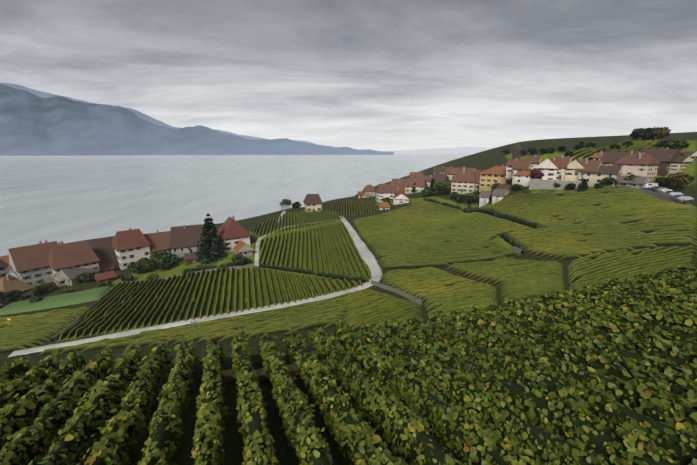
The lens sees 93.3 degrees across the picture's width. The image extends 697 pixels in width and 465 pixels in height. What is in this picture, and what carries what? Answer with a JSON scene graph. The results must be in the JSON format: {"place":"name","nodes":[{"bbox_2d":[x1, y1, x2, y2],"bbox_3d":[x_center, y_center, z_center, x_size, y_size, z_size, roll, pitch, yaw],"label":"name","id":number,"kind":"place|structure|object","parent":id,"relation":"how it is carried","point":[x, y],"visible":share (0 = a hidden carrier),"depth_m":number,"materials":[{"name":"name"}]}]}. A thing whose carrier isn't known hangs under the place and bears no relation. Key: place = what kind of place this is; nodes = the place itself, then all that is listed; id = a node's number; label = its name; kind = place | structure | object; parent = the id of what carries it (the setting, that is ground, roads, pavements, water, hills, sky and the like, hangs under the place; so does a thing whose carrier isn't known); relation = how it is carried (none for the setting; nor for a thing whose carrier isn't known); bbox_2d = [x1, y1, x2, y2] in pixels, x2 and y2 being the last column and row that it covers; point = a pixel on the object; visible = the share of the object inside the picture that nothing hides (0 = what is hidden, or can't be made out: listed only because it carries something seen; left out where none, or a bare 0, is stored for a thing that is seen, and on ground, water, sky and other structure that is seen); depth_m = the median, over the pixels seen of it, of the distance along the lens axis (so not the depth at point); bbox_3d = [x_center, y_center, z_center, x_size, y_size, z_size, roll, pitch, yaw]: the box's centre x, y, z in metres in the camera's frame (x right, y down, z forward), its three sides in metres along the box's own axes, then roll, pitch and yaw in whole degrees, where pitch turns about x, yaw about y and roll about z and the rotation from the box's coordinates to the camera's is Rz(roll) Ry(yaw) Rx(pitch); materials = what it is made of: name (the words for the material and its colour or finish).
{"place":"outdoors","nodes":[
{"label":"outdoors","id":0,"kind":"place"},
{"bbox_2d":[0,83,336,147],"bbox_3d":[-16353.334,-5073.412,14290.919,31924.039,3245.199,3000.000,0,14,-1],"label":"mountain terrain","id":1,"kind":"structure","parent":0,"point":[41,94],"depth_m":15727.34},
{"bbox_2d":[8,215,382,356],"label":"road","id":2,"kind":"structure","parent":0,"point":[367,256],"depth_m":83.70,"materials":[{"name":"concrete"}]},
{"bbox_2d":[0,84,393,155],"bbox_3d":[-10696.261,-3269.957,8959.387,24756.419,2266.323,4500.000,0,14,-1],"label":"mountain terrain","id":3,"kind":"structure","parent":0,"point":[31,124],"depth_m":9788.68,"materials":[{"name":"blue stone"}]},
{"bbox_2d":[0,153,474,276],"bbox_3d":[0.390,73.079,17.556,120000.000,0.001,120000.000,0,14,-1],"label":"lake water","id":4,"kind":"structure","parent":0,"point":[66,199],"depth_m":722.63,"materials":[{"name":"grey liquid"}]},
{"bbox_2d":[255,219,339,265],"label":"path","id":5,"kind":"structure","parent":0,"point":[257,251],"depth_m":133.48,"materials":[{"name":"concrete"}]},
{"bbox_2d":[0,132,696,464],"bbox_3d":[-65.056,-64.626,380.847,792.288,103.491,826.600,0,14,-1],"label":"hillside terrain","id":6,"kind":"structure","parent":0,"point":[233,444],"depth_m":94.97,"materials":[{"name":"green plant"}]},
{"bbox_2d":[0,259,9,277],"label":"house","id":7,"kind":"structure","parent":6,"relation":"on","point":[4,271],"depth_m":130.64,"materials":[{"name":"white paint"}]},
{"bbox_2d":[0,255,13,272],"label":"house","id":8,"kind":"structure","parent":6,"relation":"on","point":[5,258],"depth_m":211.04,"materials":[{"name":"beige paint"}]},
{"bbox_2d":[1,290,22,301],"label":"bush","id":9,"kind":"object","parent":6,"relation":"on","point":[10,295],"visible":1,"depth_m":105.92,"materials":[{"name":"green plant"}]},
{"bbox_2d":[0,274,34,305],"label":"house","id":10,"kind":"structure","parent":6,"relation":"on","point":[8,282],"depth_m":109.04,"materials":[{"name":"grey paint"}]},
{"bbox_2d":[8,240,57,285],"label":"house","id":11,"kind":"structure","parent":6,"relation":"on","point":[30,265],"depth_m":124.81,"materials":[{"name":"brown paint"}]},
{"bbox_2d":[0,306,88,352],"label":"vines","id":12,"kind":"object","parent":6,"relation":"on","point":[20,332],"visible":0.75,"depth_m":84.21,"materials":[{"name":"green plant"}]},
{"bbox_2d":[35,283,53,292],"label":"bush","id":13,"kind":"object","parent":6,"relation":"on","point":[44,287],"visible":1,"depth_m":117.89,"materials":[{"name":"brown plant"}]},
{"bbox_2d":[0,286,112,314],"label":"bird net over vines","id":14,"kind":"object","parent":6,"relation":"on","point":[73,298],"visible":0.96,"depth_m":104.40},
{"bbox_2d":[61,287,76,293],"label":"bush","id":15,"kind":"object","parent":6,"relation":"on","point":[68,290],"visible":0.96,"depth_m":112.99,"materials":[{"name":"green plant"}]},
{"bbox_2d":[48,240,99,286],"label":"house","id":16,"kind":"structure","parent":6,"relation":"on","point":[79,254],"depth_m":126.70,"materials":[{"name":"beige paint"}]},
{"bbox_2d":[54,268,99,285],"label":"house","id":17,"kind":"structure","parent":6,"relation":"on","point":[68,275],"depth_m":124.13,"materials":[{"name":"paint"}]},
{"bbox_2d":[76,272,93,282],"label":"bush","id":18,"kind":"object","parent":6,"relation":"on","point":[87,276],"visible":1,"depth_m":124.25,"materials":[{"name":"green plant"}]},
{"bbox_2d":[82,236,118,268],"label":"house","id":19,"kind":"structure","parent":6,"relation":"on","point":[103,249],"depth_m":139.90,"materials":[{"name":"paint"}]},
{"bbox_2d":[97,280,112,287],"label":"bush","id":20,"kind":"object","parent":6,"relation":"on","point":[106,283],"visible":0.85,"depth_m":116.03,"materials":[{"name":"green plant"}]},
{"bbox_2d":[94,270,116,283],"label":"shed","id":21,"kind":"structure","parent":6,"relation":"on","point":[105,276],"depth_m":123.69,"materials":[{"name":"paint"}]},
{"bbox_2d":[99,262,114,272],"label":"shed","id":22,"kind":"structure","parent":6,"relation":"on","point":[106,267],"depth_m":135.76,"materials":[{"name":"paint"}]},
{"bbox_2d":[120,274,133,281],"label":"bush","id":23,"kind":"object","parent":6,"relation":"on","point":[127,277],"visible":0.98,"depth_m":121.10,"materials":[{"name":"green plant"}]},
{"bbox_2d":[112,228,150,269],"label":"house","id":24,"kind":"structure","parent":6,"relation":"on","point":[129,246],"depth_m":140.74,"materials":[{"name":"white paint"}]},
{"bbox_2d":[127,257,152,272],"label":"bush","id":25,"kind":"object","parent":6,"relation":"on","point":[139,265],"visible":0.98,"depth_m":128.07,"materials":[{"name":"green plant"}]},
{"bbox_2d":[145,274,159,281],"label":"bush","id":26,"kind":"object","parent":6,"relation":"on","point":[152,277],"visible":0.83,"depth_m":116.67,"materials":[{"name":"green plant"}]},
{"bbox_2d":[50,265,256,341],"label":"stone wall","id":27,"kind":"structure","parent":6,"relation":"on","point":[55,337],"depth_m":111.82,"materials":[{"name":"grey stone"}]},
{"bbox_2d":[144,230,169,254],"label":"house","id":28,"kind":"structure","parent":6,"relation":"on","point":[159,241],"depth_m":149.57,"materials":[{"name":"paint"}]},
{"bbox_2d":[148,251,179,269],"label":"bush","id":29,"kind":"object","parent":6,"relation":"on","point":[158,260],"visible":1,"depth_m":128.25,"materials":[{"name":"green plant"}]},
{"bbox_2d":[169,224,202,257],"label":"house","id":30,"kind":"structure","parent":6,"relation":"on","point":[184,239],"depth_m":141.42,"materials":[{"name":"grey paint"}]},
{"bbox_2d":[183,253,196,265],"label":"shed","id":31,"kind":"structure","parent":6,"relation":"on","point":[190,258],"depth_m":128.66,"materials":[{"name":"paint"}]},
{"bbox_2d":[38,292,351,355],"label":"vines","id":32,"kind":"object","parent":6,"relation":"on","point":[329,312],"visible":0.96,"depth_m":70.29,"materials":[{"name":"green plant"}]},
{"bbox_2d":[58,266,362,340],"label":"vines","id":33,"kind":"object","parent":6,"relation":"on","point":[94,320],"visible":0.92,"depth_m":92.60,"materials":[{"name":"green plant"}]},
{"bbox_2d":[194,214,228,266],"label":"conifer tree","id":34,"kind":"object","parent":6,"relation":"on","point":[211,243],"visible":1,"depth_m":122.26,"materials":[{"name":"green plant"}]},
{"bbox_2d":[182,258,252,273],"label":"hedge","id":35,"kind":"object","parent":6,"relation":"on","point":[228,264],"visible":0.5,"depth_m":115.96,"materials":[{"name":"green plant"}]},
{"bbox_2d":[217,215,251,254],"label":"house","id":36,"kind":"structure","parent":6,"relation":"on","point":[232,232],"depth_m":128.93,"materials":[{"name":"white paint"}]},
{"bbox_2d":[231,253,246,264],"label":"bush","id":37,"kind":"object","parent":6,"relation":"on","point":[239,259],"visible":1,"depth_m":114.46,"materials":[{"name":"green plant"}]},
{"bbox_2d":[233,240,253,256],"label":"house","id":38,"kind":"structure","parent":6,"relation":"on","point":[243,248],"depth_m":122.09,"materials":[{"name":"grey paint"}]},
{"bbox_2d":[250,208,342,236],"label":"vines","id":39,"kind":"object","parent":6,"relation":"on","point":[328,219],"visible":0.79,"depth_m":172.96,"materials":[{"name":"green plant"}]},
{"bbox_2d":[222,352,388,383],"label":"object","id":40,"kind":"object","parent":6,"relation":"on","point":[261,372],"visible":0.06,"depth_m":13.86,"materials":[{"name":"green plant"}]},
{"bbox_2d":[303,193,322,211],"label":"house","id":41,"kind":"structure","parent":6,"relation":"on","point":[313,202],"depth_m":202.07,"materials":[{"name":"beige paint"}]},
{"bbox_2d":[258,263,369,282],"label":"wall","id":42,"kind":"structure","parent":6,"relation":"on","point":[322,274],"depth_m":101.65,"materials":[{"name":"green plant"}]},
{"bbox_2d":[258,222,370,279],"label":"vines","id":43,"kind":"object","parent":6,"relation":"on","point":[345,259],"visible":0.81,"depth_m":121.24,"materials":[{"name":"green plant"}]},
{"bbox_2d":[0,263,696,464],"bbox_3d":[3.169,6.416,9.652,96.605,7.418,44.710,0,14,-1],"label":"vine","id":44,"kind":"object","parent":6,"relation":"on","point":[162,435],"depth_m":10.15,"materials":[{"name":"green plant"}]},
{"bbox_2d":[332,200,377,215],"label":"vines","id":45,"kind":"object","parent":6,"relation":"on","point":[354,207],"visible":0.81,"depth_m":203.85,"materials":[{"name":"green plant"}]},
{"bbox_2d":[362,184,374,197],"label":"house","id":46,"kind":"structure","parent":6,"relation":"on","point":[369,190],"depth_m":241.61,"materials":[{"name":"beige paint"}]},
{"bbox_2d":[344,289,422,330],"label":"vines","id":47,"kind":"object","parent":6,"relation":"on","point":[372,307],"visible":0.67,"depth_m":68.59,"materials":[{"name":"green plant"}]},
{"bbox_2d":[378,202,390,209],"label":"house","id":48,"kind":"structure","parent":6,"relation":"on","point":[383,205],"depth_m":192.84,"materials":[{"name":"white paint"}]},
{"bbox_2d":[375,183,394,201],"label":"house","id":49,"kind":"structure","parent":6,"relation":"on","point":[384,190],"depth_m":216.05,"materials":[{"name":"white paint"}]},
{"bbox_2d":[371,280,423,304],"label":"stone wall","id":50,"kind":"structure","parent":6,"relation":"on","point":[402,293],"depth_m":79.88,"materials":[{"name":"grey stone"}]},
{"bbox_2d":[391,178,406,187],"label":"house","id":51,"kind":"structure","parent":6,"relation":"on","point":[399,182],"depth_m":230.49,"materials":[{"name":"grey paint"}]},
{"bbox_2d":[393,186,404,195],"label":"house","id":52,"kind":"structure","parent":6,"relation":"on","point":[397,190],"depth_m":219.66,"materials":[{"name":"white paint"}]},
{"bbox_2d":[393,192,409,204],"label":"house","id":53,"kind":"structure","parent":6,"relation":"on","point":[401,198],"depth_m":200.58,"materials":[{"name":"white paint"}]},
{"bbox_2d":[405,177,426,193],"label":"house","id":54,"kind":"structure","parent":6,"relation":"on","point":[420,185],"depth_m":226.84,"materials":[{"name":"beige paint"}]},
{"bbox_2d":[409,171,423,177],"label":"house","id":55,"kind":"structure","parent":6,"relation":"on","point":[413,174],"depth_m":284.00,"materials":[{"name":"brown tile"}]},
{"bbox_2d":[420,188,432,196],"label":"bush","id":56,"kind":"object","parent":6,"relation":"on","point":[426,192],"visible":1,"depth_m":200.40,"materials":[{"name":"green plant"}]},
{"bbox_2d":[428,172,449,187],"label":"house","id":57,"kind":"structure","parent":6,"relation":"on","point":[441,176],"depth_m":218.88,"materials":[{"name":"beige paint"}]},
{"bbox_2d":[382,267,497,317],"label":"vines","id":58,"kind":"object","parent":6,"relation":"on","point":[445,292],"visible":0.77,"depth_m":75.65,"materials":[{"name":"green plant"}]},
{"bbox_2d":[433,166,446,173],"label":"house","id":59,"kind":"structure","parent":6,"relation":"on","point":[443,169],"depth_m":263.48,"materials":[{"name":"brown tile"}]},
{"bbox_2d":[352,200,532,269],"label":"vines","id":60,"kind":"object","parent":6,"relation":"on","point":[421,234],"visible":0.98,"depth_m":121.56,"materials":[{"name":"green plant"}]},
{"bbox_2d":[433,181,451,194],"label":"tree","id":61,"kind":"object","parent":6,"relation":"on","point":[443,186],"visible":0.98,"depth_m":192.02,"materials":[{"name":"green plant"}]},
{"bbox_2d":[423,198,462,210],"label":"hedge","id":62,"kind":"object","parent":6,"relation":"on","point":[444,203],"visible":0.58,"depth_m":180.33,"materials":[{"name":"green plant"}]},
{"bbox_2d":[445,167,458,179],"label":"house","id":63,"kind":"structure","parent":6,"relation":"on","point":[450,172],"depth_m":233.14,"materials":[{"name":"brown tile"}]},
{"bbox_2d":[455,194,465,202],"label":"bush","id":64,"kind":"object","parent":6,"relation":"on","point":[461,198],"visible":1,"depth_m":178.95,"materials":[{"name":"green plant"}]},
{"bbox_2d":[451,167,475,193],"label":"house","id":65,"kind":"structure","parent":6,"relation":"on","point":[463,181],"depth_m":186.81,"materials":[{"name":"beige paint"}]},
{"bbox_2d":[466,192,479,202],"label":"tree","id":66,"kind":"object","parent":6,"relation":"on","point":[472,196],"visible":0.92,"depth_m":170.95,"materials":[{"name":"green plant"}]},
{"bbox_2d":[474,168,485,190],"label":"house","id":67,"kind":"structure","parent":6,"relation":"on","point":[477,177],"depth_m":183.89,"materials":[{"name":"beige paint"}]},
{"bbox_2d":[478,190,491,206],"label":"house","id":68,"kind":"structure","parent":6,"relation":"on","point":[484,196],"depth_m":163.04,"materials":[{"name":"white paint"}]},
{"bbox_2d":[479,165,509,191],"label":"house","id":69,"kind":"structure","parent":6,"relation":"on","point":[491,176],"depth_m":164.46,"materials":[{"name":"yellow paint"}]},
{"bbox_2d":[491,189,507,203],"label":"house","id":70,"kind":"structure","parent":6,"relation":"on","point":[498,195],"depth_m":145.81,"materials":[{"name":"white paint"}]},
{"bbox_2d":[463,208,540,228],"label":"hedge","id":71,"kind":"object","parent":6,"relation":"on","point":[521,221],"visible":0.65,"depth_m":124.42,"materials":[{"name":"green plant"}]},
{"bbox_2d":[496,184,513,193],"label":"house","id":72,"kind":"structure","parent":6,"relation":"on","point":[503,186],"depth_m":147.59,"materials":[{"name":"paint"}]},
{"bbox_2d":[446,258,564,303],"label":"vines","id":73,"kind":"object","parent":6,"relation":"on","point":[515,279],"visible":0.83,"depth_m":76.85,"materials":[{"name":"green plant"}]},
{"bbox_2d":[500,232,522,249],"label":"hedge","id":74,"kind":"object","parent":6,"relation":"on","point":[508,239],"visible":0.81,"depth_m":103.36,"materials":[{"name":"green plant"}]},
{"bbox_2d":[505,158,523,178],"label":"house","id":75,"kind":"structure","parent":6,"relation":"on","point":[509,164],"depth_m":151.54,"materials":[{"name":"white paint"}]},
{"bbox_2d":[512,142,521,158],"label":"bell tower","id":76,"kind":"structure","parent":6,"relation":"on","point":[516,151],"depth_m":221.24,"materials":[{"name":"paint"}]},
{"bbox_2d":[510,184,523,189],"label":"bush","id":77,"kind":"object","parent":6,"relation":"on","point":[516,187],"visible":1,"depth_m":142.07,"materials":[{"name":"green plant"}]},
{"bbox_2d":[513,246,523,255],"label":"stone wall","id":78,"kind":"structure","parent":6,"relation":"on","point":[519,251],"depth_m":93.75,"materials":[{"name":"grey stone"}]},
{"bbox_2d":[512,161,530,184],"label":"house","id":79,"kind":"structure","parent":6,"relation":"on","point":[521,165],"depth_m":142.93,"materials":[{"name":"brown tile"}]},
{"bbox_2d":[514,169,532,186],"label":"house","id":80,"kind":"structure","parent":6,"relation":"on","point":[523,178],"depth_m":141.24,"materials":[{"name":"white paint"}]},
{"bbox_2d":[524,155,541,169],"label":"house","id":81,"kind":"structure","parent":6,"relation":"on","point":[535,160],"depth_m":143.88,"materials":[{"name":"white paint"}]},
{"bbox_2d":[530,169,543,178],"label":"red tree","id":82,"kind":"object","parent":6,"relation":"on","point":[536,173],"visible":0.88,"depth_m":136.89,"materials":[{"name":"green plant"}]},
{"bbox_2d":[535,157,558,179],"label":"house","id":83,"kind":"structure","parent":6,"relation":"on","point":[548,167],"depth_m":134.92,"materials":[{"name":"white paint"}]},
{"bbox_2d":[529,179,581,189],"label":"terrace stone wall","id":84,"kind":"structure","parent":6,"relation":"on","point":[540,184],"depth_m":134.32,"materials":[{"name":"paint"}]},
{"bbox_2d":[552,155,571,179],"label":"house","id":85,"kind":"structure","parent":6,"relation":"on","point":[562,163],"depth_m":133.72,"materials":[{"name":"brown tile"}]},
{"bbox_2d":[564,158,584,180],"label":"house","id":86,"kind":"structure","parent":6,"relation":"on","point":[571,172],"depth_m":131.28,"materials":[{"name":"beige paint"}]},
{"bbox_2d":[577,179,588,191],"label":"tree","id":87,"kind":"object","parent":6,"relation":"on","point":[583,185],"visible":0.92,"depth_m":124.99,"materials":[{"name":"green plant"}]},
{"bbox_2d":[480,185,696,259],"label":"vines","id":88,"kind":"object","parent":6,"relation":"on","point":[575,224],"visible":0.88,"depth_m":96.81,"materials":[{"name":"green plant"}]},
{"bbox_2d":[576,158,601,180],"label":"house","id":89,"kind":"structure","parent":6,"relation":"on","point":[591,165],"depth_m":128.55,"materials":[{"name":"brown tile"}]},
{"bbox_2d":[591,151,603,159],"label":"house","id":90,"kind":"structure","parent":6,"relation":"on","point":[596,156],"depth_m":136.22,"materials":[{"name":"beige paint"}]},
{"bbox_2d":[582,165,622,186],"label":"house","id":91,"kind":"structure","parent":6,"relation":"on","point":[601,173],"depth_m":124.47,"materials":[{"name":"beige paint"}]},
{"bbox_2d":[599,177,617,185],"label":"bush","id":92,"kind":"object","parent":6,"relation":"on","point":[606,181],"visible":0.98,"depth_m":121.77,"materials":[{"name":"green plant"}]},
{"bbox_2d":[560,138,665,160],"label":"vineyard","id":93,"kind":"object","parent":6,"relation":"on","point":[640,145],"depth_m":145.98,"materials":[{"name":"green plant"}]},
{"bbox_2d":[601,150,639,165],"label":"house","id":94,"kind":"structure","parent":6,"relation":"on","point":[609,158],"depth_m":130.61,"materials":[{"name":"yellow paint"}]},
{"bbox_2d":[567,245,696,289],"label":"vines","id":95,"kind":"object","parent":6,"relation":"on","point":[591,269],"visible":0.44,"depth_m":69.56,"materials":[{"name":"green plant"}]},
{"bbox_2d":[616,175,648,188],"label":"house","id":96,"kind":"structure","parent":6,"relation":"on","point":[641,182],"depth_m":118.53,"materials":[{"name":"paint"}]},
{"bbox_2d":[613,153,660,181],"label":"house","id":97,"kind":"structure","parent":6,"relation":"on","point":[643,165],"depth_m":122.53,"materials":[{"name":"pink paint"}]},
{"bbox_2d":[629,128,655,139],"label":"hill tree","id":98,"kind":"object","parent":6,"relation":"on","point":[642,133],"visible":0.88,"depth_m":165.66,"materials":[{"name":"green plant"}]},
{"bbox_2d":[616,184,696,208],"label":"village road","id":99,"kind":"structure","parent":6,"relation":"on","point":[652,193],"depth_m":114.92,"materials":[{"name":"grey asphalt"}]},
{"bbox_2d":[650,127,670,138],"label":"hill tree","id":100,"kind":"object","parent":6,"relation":"on","point":[661,132],"visible":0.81,"depth_m":162.02,"materials":[{"name":"brown plant"}]},
{"bbox_2d":[642,147,680,176],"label":"house","id":101,"kind":"structure","parent":6,"relation":"on","point":[667,156],"depth_m":125.21,"materials":[{"name":"paint"}]},
{"bbox_2d":[654,140,670,147],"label":"bush","id":102,"kind":"object","parent":6,"relation":"on","point":[662,143],"visible":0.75,"depth_m":144.58,"materials":[{"name":"green plant"}]},
{"bbox_2d":[655,177,670,185],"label":"bush","id":103,"kind":"object","parent":6,"relation":"on","point":[662,181],"visible":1,"depth_m":118.46,"materials":[{"name":"green plant"}]},
{"bbox_2d":[668,139,689,148],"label":"bush","id":104,"kind":"object","parent":6,"relation":"on","point":[676,144],"visible":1,"depth_m":138.92,"materials":[{"name":"green plant"}]},
{"bbox_2d":[666,172,694,190],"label":"tree","id":105,"kind":"object","parent":6,"relation":"on","point":[680,178],"visible":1,"depth_m":113.05,"materials":[{"name":"brown plant"}]},
{"bbox_2d":[668,156,692,173],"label":"house","id":106,"kind":"structure","parent":6,"relation":"on","point":[679,163],"depth_m":124.28,"materials":[{"name":"beige paint"}]},
{"bbox_2d":[680,150,696,159],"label":"house","id":107,"kind":"structure","parent":6,"relation":"on","point":[692,155],"depth_m":128.83,"materials":[{"name":"white paint"}]},
{"bbox_2d":[0,0,696,150],"label":"sky","id":108,"kind":"structure","parent":0,"point":[378,75],"materials":[{"name":"grey"}]},
{"bbox_2d":[387,147,496,152],"bbox_3d":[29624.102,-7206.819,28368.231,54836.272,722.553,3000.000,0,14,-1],"label":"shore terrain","id":109,"kind":"structure","parent":0,"point":[460,150],"depth_m":28482.53,"materials":[{"name":"grey"}]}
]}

